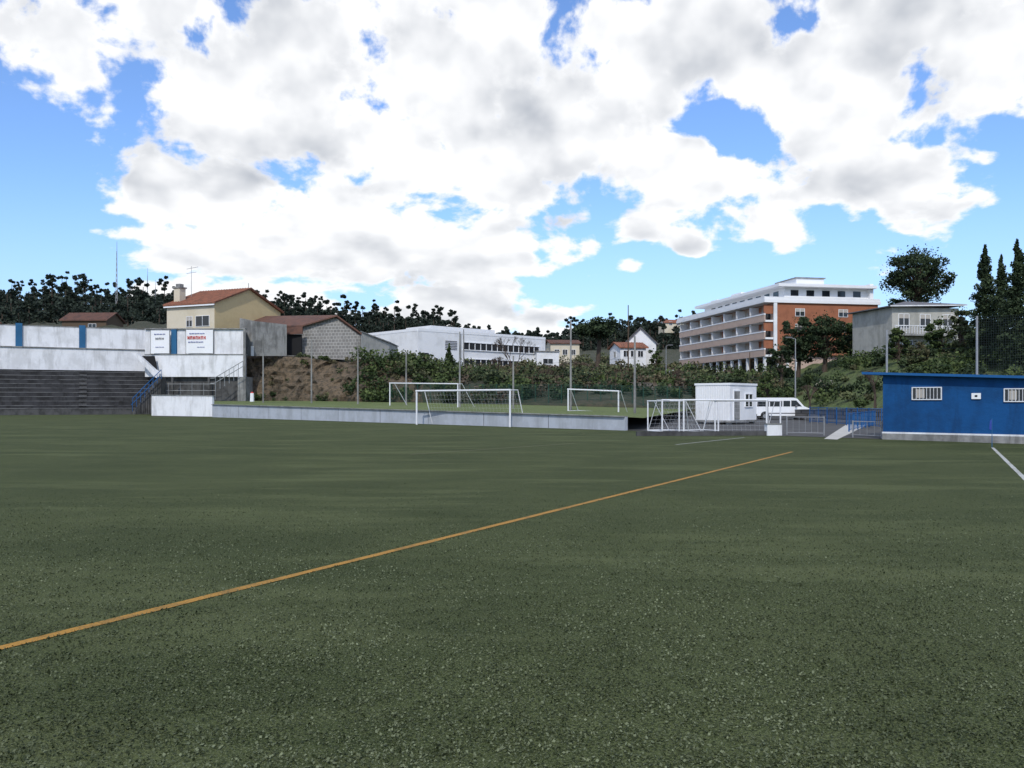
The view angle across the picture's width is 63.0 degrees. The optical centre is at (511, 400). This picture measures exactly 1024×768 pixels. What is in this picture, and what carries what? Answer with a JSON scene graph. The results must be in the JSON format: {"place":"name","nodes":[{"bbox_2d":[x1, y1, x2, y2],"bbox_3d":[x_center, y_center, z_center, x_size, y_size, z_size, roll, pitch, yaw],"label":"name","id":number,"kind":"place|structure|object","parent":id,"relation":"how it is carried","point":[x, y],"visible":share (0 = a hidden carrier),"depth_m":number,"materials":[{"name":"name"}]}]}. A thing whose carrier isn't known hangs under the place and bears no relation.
{"place":"outdoors","nodes":[
{"label":"outdoors","id":0,"kind":"place"},
{"bbox_2d":[406,325,494,333],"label":"rooftop block","id":1,"kind":"structure","parent":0,"point":[458,329],"depth_m":161.36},
{"bbox_2d":[214,401,687,417],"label":"training pitch grass","id":2,"kind":"structure","parent":0,"point":[609,411],"depth_m":78.79,"materials":[{"name":"plant"}]},
{"bbox_2d":[389,383,473,406],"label":"training goal","id":3,"kind":"object","parent":2,"relation":"on","point":[425,383],"visible":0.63,"depth_m":80.79,"materials":[{"name":"white metal"}]},
{"bbox_2d":[262,320,635,412],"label":"ball stop fence","id":4,"kind":"object","parent":2,"relation":"on","point":[459,376],"visible":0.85,"depth_m":79.93,"materials":[{"name":"metal"}]},
{"bbox_2d":[391,384,691,408],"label":"green wire fence","id":5,"kind":"object","parent":2,"relation":"on","point":[587,397],"visible":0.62,"depth_m":93.42,"materials":[{"name":"metal"}]},
{"bbox_2d":[567,389,626,411],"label":"training goal","id":6,"kind":"object","parent":2,"relation":"on","point":[618,391],"visible":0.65,"depth_m":65.33,"materials":[{"name":"white metal"}]},
{"bbox_2d":[437,359,794,403],"bbox_3d":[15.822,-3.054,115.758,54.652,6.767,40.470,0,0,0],"label":"green hedge","id":7,"kind":"object","parent":2,"relation":"on","point":[662,372],"visible":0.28,"depth_m":105.29,"materials":[{"name":"green plant"}]},
{"bbox_2d":[464,343,538,367],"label":"ribbon windows","id":8,"kind":"structure","parent":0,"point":[476,346],"depth_m":162.29,"materials":[{"name":"grey glass"}]},
{"bbox_2d":[158,416,864,438],"bbox_3d":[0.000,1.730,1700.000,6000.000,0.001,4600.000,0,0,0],"label":"ground","id":9,"kind":"structure","parent":0,"point":[628,422],"depth_m":93.18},
{"bbox_2d":[0,323,252,414],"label":"terraced grandstand","id":10,"kind":"object","parent":9,"relation":"on","point":[63,370],"visible":0.84,"depth_m":109.66,"materials":[{"name":"concrete"}]},
{"bbox_2d":[150,330,169,353],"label":"advertising sign","id":11,"kind":"object","parent":10,"relation":"on","point":[159,341],"visible":1,"depth_m":110.85,"materials":[{"name":"plastic"}]},
{"bbox_2d":[186,329,213,353],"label":"advertising sign","id":12,"kind":"object","parent":10,"relation":"on","point":[199,341],"visible":1,"depth_m":110.34,"materials":[{"name":"plastic"}]},
{"bbox_2d":[240,318,286,355],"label":"wall","id":13,"kind":"structure","parent":10,"relation":"on","point":[275,339],"depth_m":113.14,"materials":[{"name":"concrete"}]},
{"bbox_2d":[152,395,213,416],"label":"wall","id":14,"kind":"structure","parent":9,"relation":"on","point":[168,405],"depth_m":89.57,"materials":[{"name":"white paint"}]},
{"bbox_2d":[212,405,627,430],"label":"wall","id":15,"kind":"structure","parent":9,"relation":"on","point":[443,418],"depth_m":62.03,"materials":[{"name":"paint"}]},
{"bbox_2d":[211,404,627,416],"bbox_3d":[-12.464,0.626,68.200,0.424,0.596,55.022,0,0,-44],"label":"coping","id":16,"kind":"object","parent":15,"relation":"on","point":[435,410],"visible":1,"depth_m":59.58,"materials":[{"name":"concrete"}]},
{"bbox_2d":[0,414,1023,767],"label":"turf pitch","id":17,"kind":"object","parent":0,"point":[94,462],"visible":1,"depth_m":8.05,"materials":[{"name":"plant"}]},
{"bbox_2d":[0,452,790,648],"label":"yellow field line","id":18,"kind":"object","parent":17,"relation":"on","point":[33,639],"visible":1,"depth_m":7.98,"materials":[{"name":"paint"}]},
{"bbox_2d":[415,389,522,426],"bbox_3d":[-2.990,0.464,57.855,8.811,2.491,1.694,0,0,39],"label":"football goal","id":19,"kind":"object","parent":17,"relation":"on","point":[472,390],"visible":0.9,"depth_m":57.29,"materials":[{"name":"white metal"}]},
{"bbox_2d":[0,481,1023,767],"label":"turf blades","id":20,"kind":"object","parent":17,"relation":"on","point":[98,731],"visible":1,"depth_m":5.29,"materials":[{"name":"plant"}]},
{"bbox_2d":[636,431,766,435],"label":"kerb","id":21,"kind":"structure","parent":17,"relation":"on","point":[701,433],"depth_m":40.77,"materials":[{"name":"concrete"}]},
{"bbox_2d":[991,447,1023,479],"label":"white touchline","id":22,"kind":"object","parent":17,"relation":"on","point":[1019,473],"visible":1,"depth_m":22.29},
{"bbox_2d":[0,319,1023,416],"bbox_3d":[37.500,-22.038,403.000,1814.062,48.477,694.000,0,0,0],"label":"hill","id":23,"kind":"structure","parent":0,"point":[299,378],"depth_m":109.42,"materials":[{"name":"green plant"}]},
{"bbox_2d":[59,312,125,326],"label":"brown cottage","id":24,"kind":"structure","parent":23,"relation":"on","point":[94,319],"depth_m":175.31,"materials":[{"name":"brown tile"}]},
{"bbox_2d":[167,303,213,327],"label":"walls","id":25,"kind":"structure","parent":23,"relation":"on","point":[176,317],"depth_m":127.31,"materials":[{"name":"paint"}]},
{"bbox_2d":[174,288,185,301],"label":"chimney","id":26,"kind":"object","parent":25,"relation":"on","point":[179,294],"visible":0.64,"depth_m":129.70,"materials":[{"name":"paint"}]},
{"bbox_2d":[187,316,208,326],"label":"windows","id":27,"kind":"structure","parent":25,"relation":"attached to","point":[199,320],"depth_m":126.06,"materials":[{"name":"grey glass"}]},
{"bbox_2d":[163,288,283,313],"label":"roof","id":28,"kind":"structure","parent":25,"relation":"on","point":[257,294],"depth_m":129.72,"materials":[{"name":"tile"}]},
{"bbox_2d":[163,288,283,311],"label":"tile rows","id":29,"kind":"object","parent":28,"relation":"on","point":[236,292],"visible":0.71,"depth_m":130.07,"materials":[{"name":"tile"}]},
{"bbox_2d":[214,303,279,327],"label":"gable wall","id":30,"kind":"structure","parent":25,"relation":"attached to","point":[227,316],"depth_m":128.66,"materials":[{"name":"paint"}]},
{"bbox_2d":[216,290,278,311],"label":"gables","id":31,"kind":"object","parent":25,"relation":"on","point":[249,299],"visible":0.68,"depth_m":131.74,"materials":[{"name":"paint"}]},
{"bbox_2d":[254,315,361,359],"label":"concrete block shed","id":32,"kind":"structure","parent":23,"relation":"on","point":[336,337],"depth_m":117.06,"materials":[{"name":"concrete"}]},
{"bbox_2d":[287,334,301,354],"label":"doorway","id":33,"kind":"structure","parent":32,"relation":"in","point":[294,341],"depth_m":116.74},
{"bbox_2d":[264,352,416,400],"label":"bank weeds","id":34,"kind":"object","parent":23,"relation":"on","point":[331,379],"visible":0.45,"depth_m":111.36,"materials":[{"name":"green plant"}]},
{"bbox_2d":[254,355,426,400],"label":"bank brambles","id":35,"kind":"object","parent":23,"relation":"on","point":[271,393],"visible":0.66,"depth_m":110.37,"materials":[{"name":"green plant"}]},
{"bbox_2d":[360,331,398,357],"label":"rendered outbuilding","id":36,"kind":"structure","parent":23,"relation":"on","point":[369,342],"depth_m":118.40,"materials":[{"name":"paint"}]},
{"bbox_2d":[340,345,464,401],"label":"bank top bushes","id":37,"kind":"object","parent":23,"relation":"on","point":[374,395],"visible":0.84,"depth_m":108.37,"materials":[{"name":"green plant"}]},
{"bbox_2d":[373,331,544,367],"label":"walls","id":38,"kind":"structure","parent":23,"relation":"on","point":[433,343],"depth_m":155.88,"materials":[{"name":"white paint"}]},
{"bbox_2d":[464,342,539,366],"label":"mullions","id":39,"kind":"object","parent":38,"relation":"attached to","point":[497,351],"visible":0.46,"depth_m":162.88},
{"bbox_2d":[0,271,973,350],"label":"forest","id":40,"kind":"object","parent":23,"relation":"on","point":[50,305],"visible":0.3,"depth_m":298.06,"materials":[{"name":"green plant"}]},
{"bbox_2d":[493,337,535,371],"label":"bare tree","id":41,"kind":"object","parent":23,"relation":"on","point":[501,343],"visible":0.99,"depth_m":124.99,"materials":[{"name":"grey plant"}]},
{"bbox_2d":[535,352,558,366],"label":"walls","id":42,"kind":"structure","parent":23,"relation":"on","point":[540,356],"depth_m":168.52,"materials":[{"name":"white paint"}]},
{"bbox_2d":[546,344,578,364],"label":"walls","id":43,"kind":"structure","parent":23,"relation":"on","point":[552,347],"depth_m":200.39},
{"bbox_2d":[385,349,787,391],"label":"hillside shrubs","id":44,"kind":"object","parent":23,"relation":"on","point":[580,359],"visible":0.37,"depth_m":115.27,"materials":[{"name":"green plant"}]},
{"bbox_2d":[572,316,617,368],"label":"stone pine tree","id":45,"kind":"object","parent":23,"relation":"on","point":[599,330],"visible":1,"depth_m":148.62,"materials":[{"name":"green plant"}]},
{"bbox_2d":[509,366,685,390],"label":"vineyard trellis","id":46,"kind":"object","parent":23,"relation":"on","point":[622,376],"visible":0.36,"depth_m":108.97,"materials":[{"name":"plant"}]},
{"bbox_2d":[610,348,645,367],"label":"walls","id":47,"kind":"structure","parent":23,"relation":"on","point":[619,353],"depth_m":171.03,"materials":[{"name":"white paint"}]},
{"bbox_2d":[607,342,648,349],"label":"roof","id":48,"kind":"structure","parent":47,"relation":"on","point":[626,344],"depth_m":171.76,"materials":[{"name":"tile"}]},
{"bbox_2d":[645,344,655,365],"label":"walls","id":49,"kind":"structure","parent":23,"relation":"on","point":[651,347],"depth_m":176.17,"materials":[{"name":"white paint"}]},
{"bbox_2d":[627,329,655,343],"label":"gables","id":50,"kind":"object","parent":49,"relation":"on","point":[641,335],"visible":0.64,"depth_m":176.37,"materials":[{"name":"white paint"}]},
{"bbox_2d":[648,345,663,369],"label":"garden tree","id":51,"kind":"object","parent":23,"relation":"on","point":[654,359],"visible":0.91,"depth_m":149.62,"materials":[{"name":"green plant"}]},
{"bbox_2d":[692,357,766,371],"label":"columns","id":52,"kind":"structure","parent":23,"relation":"on","point":[747,363],"depth_m":136.05,"materials":[{"name":"white paint"}]},
{"bbox_2d":[695,355,837,370],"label":"ground floor walls","id":53,"kind":"structure","parent":23,"relation":"on","point":[817,361],"depth_m":131.98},
{"bbox_2d":[712,360,776,371],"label":"shop glass","id":54,"kind":"object","parent":53,"relation":"attached to","point":[743,365],"depth_m":143.04,"materials":[{"name":"grey"}]},
{"bbox_2d":[687,303,877,355],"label":"brick walls","id":55,"kind":"structure","parent":53,"relation":"on","point":[785,311],"depth_m":131.14,"materials":[{"name":"brick"}]},
{"bbox_2d":[680,308,758,358],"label":"balcony partitions","id":56,"kind":"object","parent":55,"relation":"attached to","point":[727,333],"visible":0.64,"depth_m":149.41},
{"bbox_2d":[682,320,772,365],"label":"balcony slabs","id":57,"kind":"structure","parent":55,"relation":"attached to","point":[759,323],"depth_m":141.86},
{"bbox_2d":[679,315,764,364],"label":"balcony parapets","id":58,"kind":"object","parent":57,"relation":"on","point":[745,338],"visible":0.95,"depth_m":143.43,"materials":[{"name":"concrete"}]},
{"bbox_2d":[679,313,765,359],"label":"balcony caps","id":59,"kind":"object","parent":58,"relation":"on","point":[724,338],"visible":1,"depth_m":143.73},
{"bbox_2d":[686,304,772,354],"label":"facade panels","id":60,"kind":"object","parent":55,"relation":"attached to","point":[746,328],"visible":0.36,"depth_m":141.90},
{"bbox_2d":[688,310,762,357],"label":"balcony blinds","id":61,"kind":"object","parent":60,"relation":"attached to","point":[746,331],"visible":0.3,"depth_m":144.57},
{"bbox_2d":[773,302,776,350],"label":"white corner band","id":62,"kind":"object","parent":55,"relation":"attached to","point":[775,323],"visible":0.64,"depth_m":129.78,"materials":[{"name":"paint"}]},
{"bbox_2d":[676,299,880,323],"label":"roof slab","id":63,"kind":"structure","parent":55,"relation":"on","point":[762,302],"depth_m":132.74,"materials":[{"name":"concrete"}]},
{"bbox_2d":[677,296,879,320],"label":"terrace parapet","id":64,"kind":"structure","parent":63,"relation":"on","point":[770,297],"depth_m":132.17,"materials":[{"name":"paint"}]},
{"bbox_2d":[766,344,793,381],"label":"evergreen tree","id":65,"kind":"object","parent":23,"relation":"on","point":[777,356],"visible":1,"depth_m":103.87,"materials":[{"name":"green plant"}]},
{"bbox_2d":[780,312,813,376],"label":"evergreen tree","id":66,"kind":"object","parent":23,"relation":"on","point":[801,347],"visible":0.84,"depth_m":110.92,"materials":[{"name":"green plant"}]},
{"bbox_2d":[801,310,852,372],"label":"evergreen tree","id":67,"kind":"object","parent":23,"relation":"on","point":[820,335],"visible":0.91,"depth_m":109.10,"materials":[{"name":"green plant"}]},
{"bbox_2d":[832,320,852,358],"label":"evergreen tree","id":68,"kind":"object","parent":23,"relation":"on","point":[849,328],"visible":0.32,"depth_m":111.06,"materials":[{"name":"green plant"}]},
{"bbox_2d":[863,369,881,407],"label":"bare tree","id":69,"kind":"object","parent":23,"relation":"on","point":[869,378],"visible":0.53,"depth_m":71.95,"materials":[{"name":"brown plant"}]},
{"bbox_2d":[797,346,967,401],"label":"pale bushes","id":70,"kind":"object","parent":23,"relation":"on","point":[867,396],"visible":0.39,"depth_m":87.08,"materials":[{"name":"green plant"}]},
{"bbox_2d":[883,327,910,361],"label":"evergreen tree","id":71,"kind":"object","parent":23,"relation":"on","point":[898,351],"visible":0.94,"depth_m":89.60,"materials":[{"name":"green plant"}]},
{"bbox_2d":[782,339,1023,407],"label":"slope bushes","id":72,"kind":"object","parent":23,"relation":"on","point":[948,366],"depth_m":86.48,"materials":[{"name":"plant"}]},
{"bbox_2d":[853,307,958,355],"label":"walls","id":73,"kind":"structure","parent":23,"relation":"on","point":[870,328],"depth_m":99.61,"materials":[{"name":"paint"}]},
{"bbox_2d":[845,301,966,313],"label":"roof","id":74,"kind":"structure","parent":73,"relation":"on","point":[914,303],"depth_m":99.74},
{"bbox_2d":[888,334,957,336],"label":"balcony","id":75,"kind":"structure","parent":73,"relation":"attached to","point":[918,335],"depth_m":97.17,"materials":[{"name":"concrete"}]},
{"bbox_2d":[895,325,949,333],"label":"balustrade","id":76,"kind":"object","parent":75,"relation":"on","point":[917,328],"visible":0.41,"depth_m":97.12,"materials":[{"name":"metal"}]},
{"bbox_2d":[899,318,952,344],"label":"windows","id":77,"kind":"structure","parent":73,"relation":"attached to","point":[903,321],"depth_m":98.66,"materials":[{"name":"grey glass"}]},
{"bbox_2d":[905,341,929,365],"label":"evergreen tree","id":78,"kind":"object","parent":23,"relation":"on","point":[913,351],"visible":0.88,"depth_m":85.80,"materials":[{"name":"green plant"}]},
{"bbox_2d":[879,243,957,305],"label":"pine tree","id":79,"kind":"object","parent":23,"relation":"on","point":[924,271],"visible":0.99,"depth_m":118.19,"materials":[{"name":"green plant"}]},
{"bbox_2d":[923,316,956,352],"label":"evergreen tree","id":80,"kind":"object","parent":23,"relation":"on","point":[932,336],"visible":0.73,"depth_m":89.78,"materials":[{"name":"green plant"}]},
{"bbox_2d":[944,306,979,353],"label":"evergreen tree","id":81,"kind":"object","parent":23,"relation":"on","point":[962,326],"visible":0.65,"depth_m":85.66,"materials":[{"name":"green plant"}]},
{"bbox_2d":[964,244,1003,364],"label":"cypress tree","id":82,"kind":"object","parent":23,"relation":"on","point":[984,304],"visible":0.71,"depth_m":79.66,"materials":[{"name":"green plant"}]},
{"bbox_2d":[990,254,1008,342],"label":"cypress tree","id":83,"kind":"object","parent":23,"relation":"on","point":[1001,283],"visible":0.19,"depth_m":83.74,"materials":[{"name":"green plant"}]},
{"bbox_2d":[994,238,1023,371],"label":"cypress tree","id":84,"kind":"object","parent":23,"relation":"on","point":[1012,306],"visible":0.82,"depth_m":73.68,"materials":[{"name":"green plant"}]},
{"bbox_2d":[0,0,1023,336],"label":"sky","id":85,"kind":"structure","parent":0,"point":[521,166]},
{"bbox_2d":[628,416,882,438],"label":"asphalt yard","id":86,"kind":"structure","parent":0,"point":[640,424],"depth_m":55.55,"materials":[{"name":"asphalt"}]},
{"bbox_2d":[647,400,700,430],"bbox_3d":[9.031,0.835,46.636,1.464,1.747,3.484,0,0,-20],"label":"goal","id":87,"kind":"object","parent":86,"relation":"on","point":[671,401],"visible":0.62,"depth_m":46.97,"materials":[{"name":"white metal"}]},
{"bbox_2d":[648,399,718,430],"bbox_3d":[9.612,0.808,46.883,3.831,1.802,1.472,0,0,-24],"label":"goal","id":88,"kind":"object","parent":86,"relation":"on","point":[662,423],"visible":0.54,"depth_m":46.77,"materials":[{"name":"white metal"}]},
{"bbox_2d":[694,383,757,424],"bbox_3d":[16.016,0.200,62.450,2.940,3.000,4.220,0,0,42],"label":"white portable cabin","id":89,"kind":"object","parent":86,"relation":"on","point":[725,390],"visible":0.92,"depth_m":61.10,"materials":[{"name":"metal"}]},
{"bbox_2d":[734,391,739,419],"bbox_3d":[16.313,0.325,60.687,0.040,2.050,0.900,0,0,42],"label":"door","id":90,"kind":"structure","parent":89,"relation":"in","point":[736,393],"depth_m":60.73,"materials":[{"name":"metal"}]},
{"bbox_2d":[683,399,768,430],"bbox_3d":[11.011,0.808,42.940,4.184,1.802,1.572,0,0,21],"label":"goal","id":91,"kind":"object","parent":86,"relation":"on","point":[753,400],"visible":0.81,"depth_m":42.69,"materials":[{"name":"white metal"}]},
{"bbox_2d":[703,400,780,430],"bbox_3d":[12.086,0.834,43.939,4.519,1.744,1.064,0,0,-27],"label":"goal","id":92,"kind":"object","parent":86,"relation":"on","point":[774,401],"visible":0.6,"depth_m":43.16,"materials":[{"name":"white metal"}]},
{"bbox_2d":[756,374,780,397],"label":"garden tree","id":93,"kind":"object","parent":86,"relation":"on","point":[766,387],"visible":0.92,"depth_m":91.74,"materials":[{"name":"green plant"}]},
{"bbox_2d":[764,424,781,435],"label":"wall","id":94,"kind":"structure","parent":86,"relation":"on","point":[773,429],"depth_m":41.04,"materials":[{"name":"white paint"}]},
{"bbox_2d":[756,398,808,419],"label":"white van","id":95,"kind":"object","parent":86,"relation":"on","point":[789,406],"visible":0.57,"depth_m":75.86,"materials":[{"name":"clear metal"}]},
{"bbox_2d":[786,416,824,435],"bbox_3d":[14.562,1.225,41.500,1.870,0.950,0.063,0,0,34],"label":"crowd barrier","id":96,"kind":"object","parent":86,"relation":"on","point":[823,433],"visible":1,"depth_m":41.40,"materials":[{"name":"metal"}]},
{"bbox_2d":[788,409,882,420],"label":"wall","id":97,"kind":"structure","parent":86,"relation":"on","point":[803,414],"depth_m":67.87,"materials":[{"name":"concrete"}]},
{"bbox_2d":[809,407,881,426],"bbox_3d":[23.253,1.075,59.000,0.062,1.250,14.080,0,0,2],"label":"blue railing","id":98,"kind":"object","parent":86,"relation":"on","point":[846,415],"visible":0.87,"depth_m":57.98,"materials":[{"name":"metal"}]},
{"bbox_2d":[848,411,874,431],"bbox_3d":[21.869,1.175,52.000,0.070,1.050,13.781,0,0,29],"label":"blue railing","id":99,"kind":"object","parent":86,"relation":"on","point":[854,419],"visible":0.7,"depth_m":49.48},
{"bbox_2d":[862,372,1023,443],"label":"blue clubhouse","id":100,"kind":"structure","parent":86,"relation":"on","point":[943,407],"depth_m":35.22,"materials":[{"name":"paint"}]},
{"bbox_2d":[912,387,1023,401],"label":"window frames","id":101,"kind":"structure","parent":100,"relation":"in","point":[912,387],"depth_m":35.49,"materials":[{"name":"white metal"}]},
{"bbox_2d":[913,388,1023,400],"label":"window glass","id":102,"kind":"structure","parent":100,"relation":"in","point":[929,390],"depth_m":35.57,"materials":[{"name":"grey"}]},
{"bbox_2d":[886,315,1023,375],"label":"ball stop net","id":103,"kind":"object","parent":86,"relation":"on","point":[993,353],"visible":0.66,"depth_m":38.72,"materials":[{"name":"fabric"}]},
{"bbox_2d":[763,304,772,347],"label":"balcony end wall","id":104,"kind":"structure","parent":0,"point":[767,326],"depth_m":130.02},
{"bbox_2d":[705,287,867,310],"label":"penthouse walls","id":105,"kind":"structure","parent":0,"point":[784,291],"depth_m":133.23,"materials":[{"name":"paint"}]},
{"bbox_2d":[711,278,823,301],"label":"roof box","id":106,"kind":"object","parent":105,"relation":"on","point":[806,281],"visible":0.21,"depth_m":133.93,"materials":[{"name":"concrete"}]},
{"bbox_2d":[695,283,876,308],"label":"penthouse roof","id":107,"kind":"structure","parent":105,"relation":"on","point":[751,293],"depth_m":133.03,"materials":[{"name":"concrete"}]},
{"bbox_2d":[791,290,860,296],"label":"penthouse windows","id":108,"kind":"structure","parent":105,"relation":"in","point":[824,293],"depth_m":132.80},
{"bbox_2d":[825,424,863,438],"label":"pale path","id":109,"kind":"structure","parent":0,"point":[841,432],"depth_m":43.44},
{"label":"roof","id":110,"kind":"object","parent":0,"visible":0},
{"bbox_2d":[368,328,545,339],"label":"parapet","id":111,"kind":"structure","parent":110,"relation":"on","point":[450,331],"depth_m":158.05,"materials":[{"name":"paint"}]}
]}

